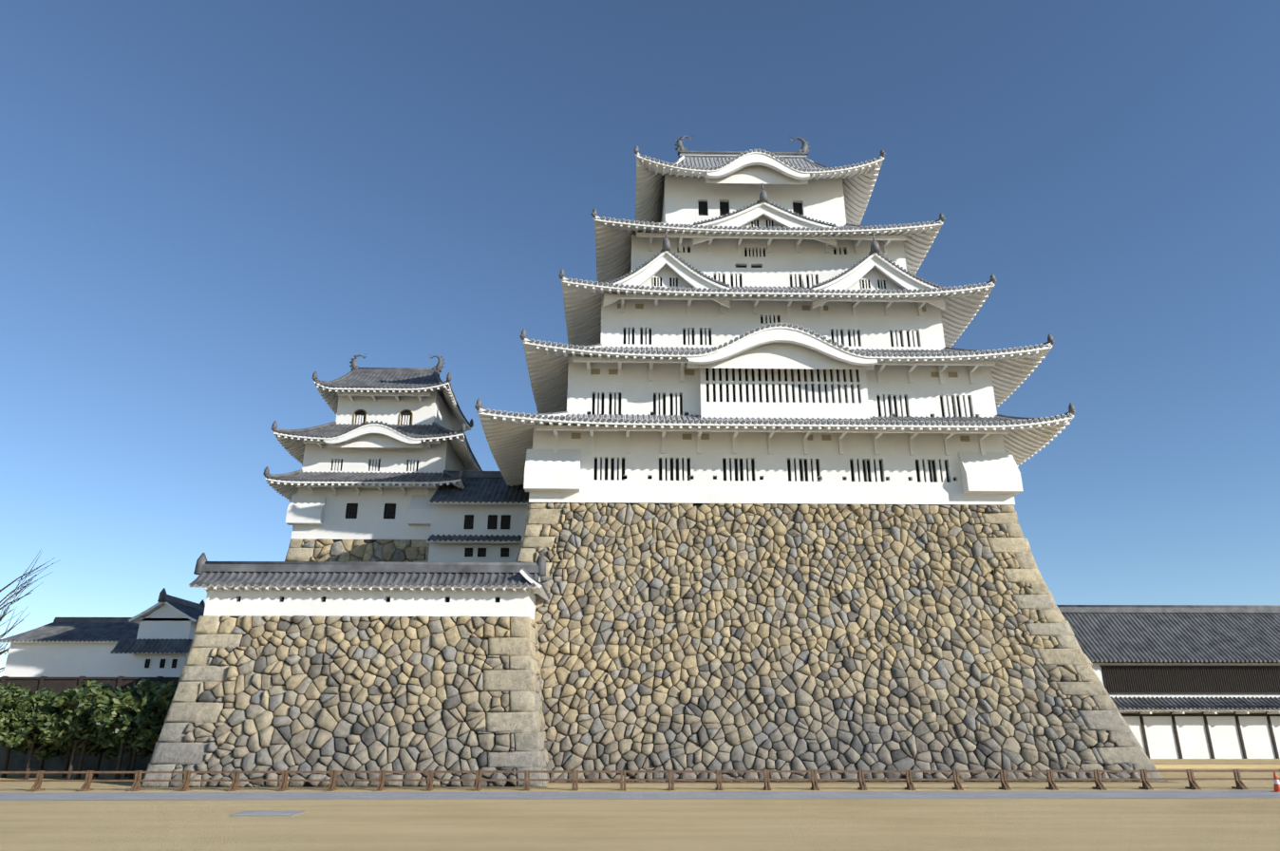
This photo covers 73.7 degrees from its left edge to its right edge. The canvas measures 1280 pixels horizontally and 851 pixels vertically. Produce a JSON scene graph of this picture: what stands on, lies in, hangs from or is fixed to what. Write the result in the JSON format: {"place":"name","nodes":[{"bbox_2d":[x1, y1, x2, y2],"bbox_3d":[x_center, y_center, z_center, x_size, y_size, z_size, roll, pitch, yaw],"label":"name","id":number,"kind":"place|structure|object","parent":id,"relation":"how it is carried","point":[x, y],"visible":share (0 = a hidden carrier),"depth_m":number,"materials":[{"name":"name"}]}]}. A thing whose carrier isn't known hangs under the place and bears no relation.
{"place":"outdoors","nodes":[
{"label":"outdoors","id":0,"kind":"place"},
{"bbox_2d":[0,587,205,771],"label":"castle buildings","id":1,"kind":"structure","parent":0,"point":[152,643],"depth_m":63.55,"materials":[{"name":"paint"}]},
{"bbox_2d":[0,768,1279,850],"bbox_3d":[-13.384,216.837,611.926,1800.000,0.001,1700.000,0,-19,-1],"label":"ground","id":2,"kind":"structure","parent":0,"point":[963,824],"depth_m":22.24,"materials":[{"name":"beige sand"}]},
{"bbox_2d":[0,548,58,672],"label":"trees","id":3,"kind":"object","parent":2,"relation":"on","point":[9,607],"visible":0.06,"depth_m":83.71,"materials":[{"name":"brown plant"}]},
{"bbox_2d":[0,677,177,779],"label":"hedge trees","id":4,"kind":"object","parent":2,"relation":"on","point":[105,720],"visible":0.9,"depth_m":39.06,"materials":[{"name":"green plant"}]},
{"bbox_2d":[228,809,306,816],"bbox_3d":[-10.465,10.937,24.055,1.700,0.058,1.200,0,-19,-1],"label":"ground plate","id":5,"kind":"object","parent":2,"relation":"on","point":[268,813],"visible":1,"depth_m":23.78,"materials":[{"name":"silver metal"}]},
{"bbox_2d":[140,615,549,787],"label":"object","id":6,"kind":"object","parent":2,"relation":"on","point":[317,693],"visible":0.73,"depth_m":36.43,"materials":[{"name":"stone"}]},
{"bbox_2d":[284,538,429,562],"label":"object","id":7,"kind":"object","parent":6,"relation":"on","point":[360,550],"visible":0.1,"depth_m":53.39,"materials":[{"name":"stone"}]},
{"bbox_2d":[285,390,527,562],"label":"turret wall","id":8,"kind":"structure","parent":7,"relation":"on","point":[364,512],"depth_m":54.51,"materials":[{"name":"white paint"}]},
{"bbox_2d":[263,354,554,543],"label":"keep roofs","id":9,"kind":"structure","parent":8,"relation":"on","point":[474,483],"depth_m":55.14,"materials":[{"name":"grey tile"}]},
{"bbox_2d":[188,552,549,619],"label":"wall","id":10,"kind":"structure","parent":6,"relation":"on","point":[366,588],"depth_m":38.80,"materials":[{"name":"paint"}]},
{"bbox_2d":[0,769,1279,790],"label":"timber barrier","id":11,"kind":"object","parent":2,"relation":"on","point":[381,780],"visible":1,"depth_m":33.23,"materials":[{"name":"brown wood"}]},
{"bbox_2d":[124,777,1175,789],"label":"dirt strips","id":12,"kind":"object","parent":2,"relation":"on","point":[679,781],"visible":0.58,"depth_m":36.93,"materials":[{"name":"brown soil"}]},
{"bbox_2d":[516,502,1164,782],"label":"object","id":13,"kind":"object","parent":2,"relation":"on","point":[716,636],"visible":0.77,"depth_m":41.19,"materials":[{"name":"stone"}]},
{"bbox_2d":[523,174,1023,505],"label":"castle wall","id":14,"kind":"structure","parent":13,"relation":"on","point":[592,463],"depth_m":47.77,"materials":[{"name":"paint"}]},
{"bbox_2d":[474,134,1075,503],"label":"keep roofs","id":15,"kind":"structure","parent":14,"relation":"on","point":[873,273],"depth_m":50.93,"materials":[{"name":"tile"}]},
{"bbox_2d":[1056,604,1279,768],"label":"building","id":16,"kind":"structure","parent":2,"relation":"on","point":[1192,686],"depth_m":59.62,"materials":[{"name":"paint"}]},
{"bbox_2d":[0,790,1279,800],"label":"paving","id":17,"kind":"structure","parent":0,"point":[611,795],"depth_m":30.49,"materials":[{"name":"grey stone"}]},
{"bbox_2d":[1272,771,1279,791],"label":"traffic cone","id":18,"kind":"object","parent":17,"relation":"on","point":[1276,784],"visible":0.98,"depth_m":32.17,"materials":[{"name":"orange plastic"}]},
{"bbox_2d":[0,0,1279,677],"label":"sky","id":19,"kind":"structure","parent":0,"point":[209,208],"materials":[{"name":"blue"}]}
]}

